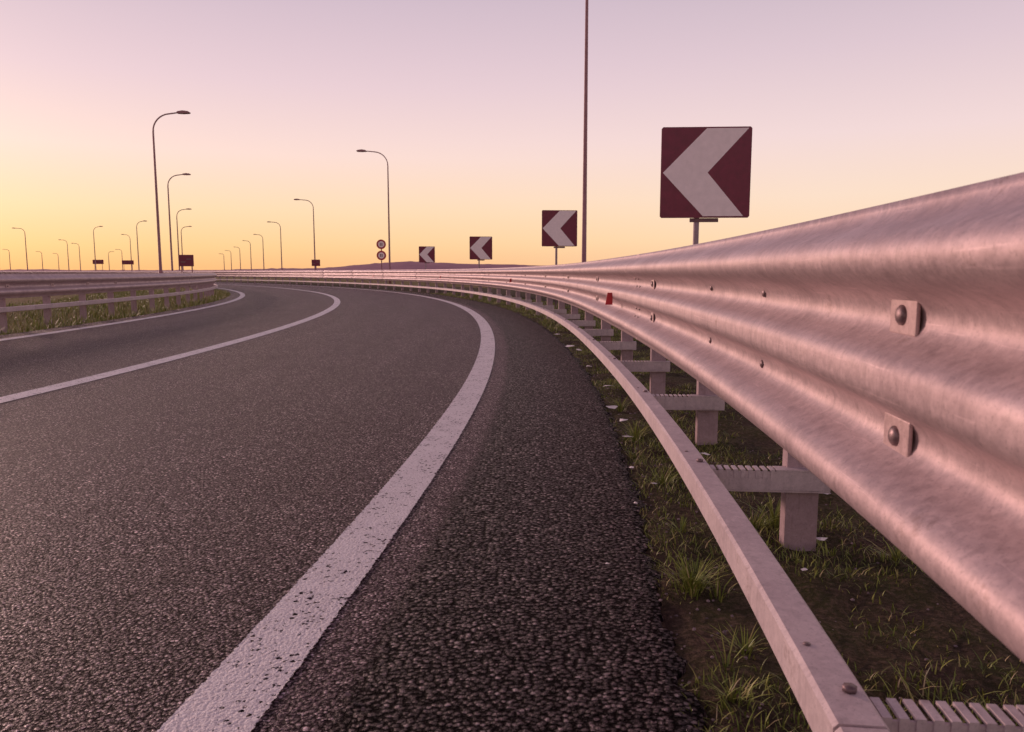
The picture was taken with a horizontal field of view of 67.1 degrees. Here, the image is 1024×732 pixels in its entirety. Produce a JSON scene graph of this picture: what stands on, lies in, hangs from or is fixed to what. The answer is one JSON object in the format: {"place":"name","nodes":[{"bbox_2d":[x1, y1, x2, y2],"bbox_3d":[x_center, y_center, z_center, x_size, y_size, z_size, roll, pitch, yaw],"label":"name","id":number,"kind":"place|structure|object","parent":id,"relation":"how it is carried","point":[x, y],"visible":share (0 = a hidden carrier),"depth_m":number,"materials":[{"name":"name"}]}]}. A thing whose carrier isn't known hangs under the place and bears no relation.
{"place":"outdoors","nodes":[
{"label":"outdoors","id":0,"kind":"place"},
{"bbox_2d":[0,277,501,334],"bbox_3d":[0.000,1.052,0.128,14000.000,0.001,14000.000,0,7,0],"label":"ground","id":1,"kind":"structure","parent":0,"point":[21,300],"depth_m":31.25,"materials":[{"name":"green plant"}]},
{"bbox_2d":[17,228,27,270],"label":"street lamp","id":2,"kind":"object","parent":1,"relation":"on","point":[26,249],"visible":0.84,"depth_m":194.89,"materials":[{"name":"metal"}]},
{"bbox_2d":[93,226,102,270],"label":"street lamp","id":3,"kind":"object","parent":1,"relation":"on","point":[94,248],"visible":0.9,"depth_m":187.85,"materials":[{"name":"metal"}]},
{"bbox_2d":[93,260,103,270],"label":"direction sign","id":4,"kind":"object","parent":1,"relation":"on","point":[99,261],"visible":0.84,"depth_m":198.21,"materials":[{"name":"metal"}]},
{"bbox_2d":[0,272,217,332],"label":"guardrail","id":5,"kind":"object","parent":1,"relation":"on","point":[45,285],"visible":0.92,"depth_m":17.01,"materials":[{"name":"metal"}]},
{"bbox_2d":[122,260,133,270],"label":"direction sign","id":6,"kind":"object","parent":1,"relation":"on","point":[127,261],"visible":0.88,"depth_m":208.13,"materials":[{"name":"metal"}]},
{"bbox_2d":[136,220,145,270],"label":"street lamp","id":7,"kind":"object","parent":1,"relation":"on","point":[137,246],"visible":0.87,"depth_m":168.05,"materials":[{"name":"metal"}]},
{"bbox_2d":[152,110,189,272],"bbox_3d":[-23.707,-11.661,54.290,2.768,12.170,0.320,0,7,0],"label":"street lamp","id":8,"kind":"object","parent":1,"relation":"on","point":[157,211],"visible":0.96,"depth_m":54.18,"materials":[{"name":"metal"}]},
{"bbox_2d":[167,173,190,270],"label":"street lamp","id":9,"kind":"object","parent":1,"relation":"on","point":[170,220],"visible":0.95,"depth_m":88.05,"materials":[{"name":"metal"}]},
{"bbox_2d":[176,208,190,270],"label":"street lamp","id":10,"kind":"object","parent":1,"relation":"on","point":[177,234],"visible":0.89,"depth_m":136.14,"materials":[{"name":"metal"}]},
{"bbox_2d":[178,255,193,272],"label":"direction sign","id":11,"kind":"object","parent":1,"relation":"on","point":[186,260],"visible":0.92,"depth_m":67.35,"materials":[{"name":"metal"}]},
{"bbox_2d":[181,226,191,270],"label":"street lamp","id":12,"kind":"object","parent":1,"relation":"on","point":[181,244],"visible":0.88,"depth_m":187.65,"materials":[{"name":"metal"}]},
{"bbox_2d":[253,234,264,270],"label":"street lamp","id":13,"kind":"object","parent":1,"relation":"on","point":[263,252],"visible":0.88,"depth_m":227.62,"materials":[{"name":"metal"}]},
{"bbox_2d":[267,221,282,270],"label":"street lamp","id":14,"kind":"object","parent":1,"relation":"on","point":[281,245],"visible":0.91,"depth_m":171.04,"materials":[{"name":"metal"}]},
{"bbox_2d":[294,199,315,278],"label":"street lamp","id":15,"kind":"object","parent":1,"relation":"on","point":[313,231],"visible":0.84,"depth_m":118.36,"materials":[{"name":"metal"}]},
{"bbox_2d":[312,260,319,279],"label":"direction sign","id":16,"kind":"object","parent":1,"relation":"on","point":[315,262],"visible":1,"depth_m":109.02,"materials":[{"name":"metal"}]},
{"bbox_2d":[356,149,390,283],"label":"street lamp","id":17,"kind":"object","parent":1,"relation":"on","point":[361,150],"visible":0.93,"depth_m":71.14,"materials":[{"name":"metal"}]},
{"bbox_2d":[376,240,385,281],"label":"speed limit sign","id":18,"kind":"object","parent":1,"relation":"on","point":[381,254],"visible":1,"depth_m":84.08,"materials":[{"name":"metal"}]},
{"bbox_2d":[469,236,491,267],"bbox_3d":[-1.397,-4.484,34.734,1.020,2.640,0.091,-1,7,-8],"label":"chevron sign","id":19,"kind":"object","parent":1,"relation":"on","point":[480,248],"visible":0.91,"depth_m":34.60,"materials":[{"name":"red metal"}]},
{"bbox_2d":[0,172,1023,731],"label":"guardrail","id":20,"kind":"object","parent":1,"relation":"on","point":[866,364],"visible":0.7,"depth_m":1.43,"materials":[{"name":"metal"}]},
{"bbox_2d":[542,210,576,306],"bbox_3d":[1.356,-3.048,22.216,1.020,2.810,0.091,-1,7,-5],"label":"chevron sign","id":21,"kind":"object","parent":1,"relation":"on","point":[559,227],"visible":0.91,"depth_m":22.07,"materials":[{"name":"red metal"}]},
{"bbox_2d":[472,300,707,731],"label":"asphalt edge","id":22,"kind":"object","parent":1,"relation":"on","point":[673,665],"visible":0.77,"depth_m":2.25,"materials":[{"name":"grey asphalt"}]},
{"bbox_2d":[216,281,1023,731],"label":"grass verge","id":23,"kind":"object","parent":1,"relation":"on","point":[832,603],"depth_m":2.37,"materials":[{"name":"green plant"}]},
{"bbox_2d":[419,246,434,288],"bbox_3d":[-5.349,-6.183,48.630,1.000,2.660,0.090,-1,7,-10],"label":"chevron sign","id":24,"kind":"object","parent":23,"relation":"on","point":[426,253],"visible":0.93,"depth_m":48.49,"materials":[{"name":"metal"}]},
{"bbox_2d":[430,292,619,333],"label":"roadside grass","id":25,"kind":"structure","parent":23,"relation":"on","point":[485,299],"depth_m":19.59,"materials":[{"name":"green plant"}]},
{"bbox_2d":[582,0,587,261],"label":"street lamp","id":26,"kind":"object","parent":23,"relation":"on","point":[584,220],"visible":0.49,"depth_m":27.22,"materials":[{"name":"metal"}]},
{"bbox_2d":[344,309,1003,731],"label":"gravel","id":27,"kind":"structure","parent":23,"relation":"on","point":[346,695],"depth_m":2.80,"materials":[{"name":"grey gravel"}]},
{"bbox_2d":[557,334,828,570],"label":"litter","id":28,"kind":"object","parent":23,"relation":"on","point":[818,538],"visible":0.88,"depth_m":4.19,"materials":[{"name":"paper"}]},
{"bbox_2d":[660,126,751,244],"bbox_3d":[2.179,-1.349,8.823,1.000,2.670,0.090,0,7,3],"label":"chevron sign","id":29,"kind":"object","parent":1,"relation":"on","point":[705,174],"visible":0.82,"depth_m":8.68,"materials":[{"name":"red metal"}]},
{"bbox_2d":[0,261,546,270],"bbox_3d":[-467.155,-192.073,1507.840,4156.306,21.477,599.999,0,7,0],"label":"hills","id":30,"kind":"structure","parent":0,"point":[409,265],"depth_m":1356.65,"materials":[{"name":"purple"}]},
{"bbox_2d":[0,282,672,731],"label":"road","id":31,"kind":"structure","parent":0,"point":[170,532],"depth_m":3.11,"materials":[{"name":"grey asphalt"}]},
{"bbox_2d":[0,288,244,340],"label":"edge line","id":32,"kind":"object","parent":31,"relation":"on","point":[240,296],"visible":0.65,"depth_m":15.69,"materials":[{"name":"paint"}]},
{"bbox_2d":[0,284,339,402],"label":"lane line","id":33,"kind":"object","parent":31,"relation":"on","point":[95,377],"visible":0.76,"depth_m":8.57,"materials":[{"name":"paint"}]},
{"bbox_2d":[157,282,494,731],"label":"edge line","id":34,"kind":"object","parent":31,"relation":"on","point":[196,711],"visible":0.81,"depth_m":2.38,"materials":[{"name":"paint"}]},
{"bbox_2d":[0,0,1023,269],"label":"sky","id":35,"kind":"structure","parent":0,"point":[474,109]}
]}

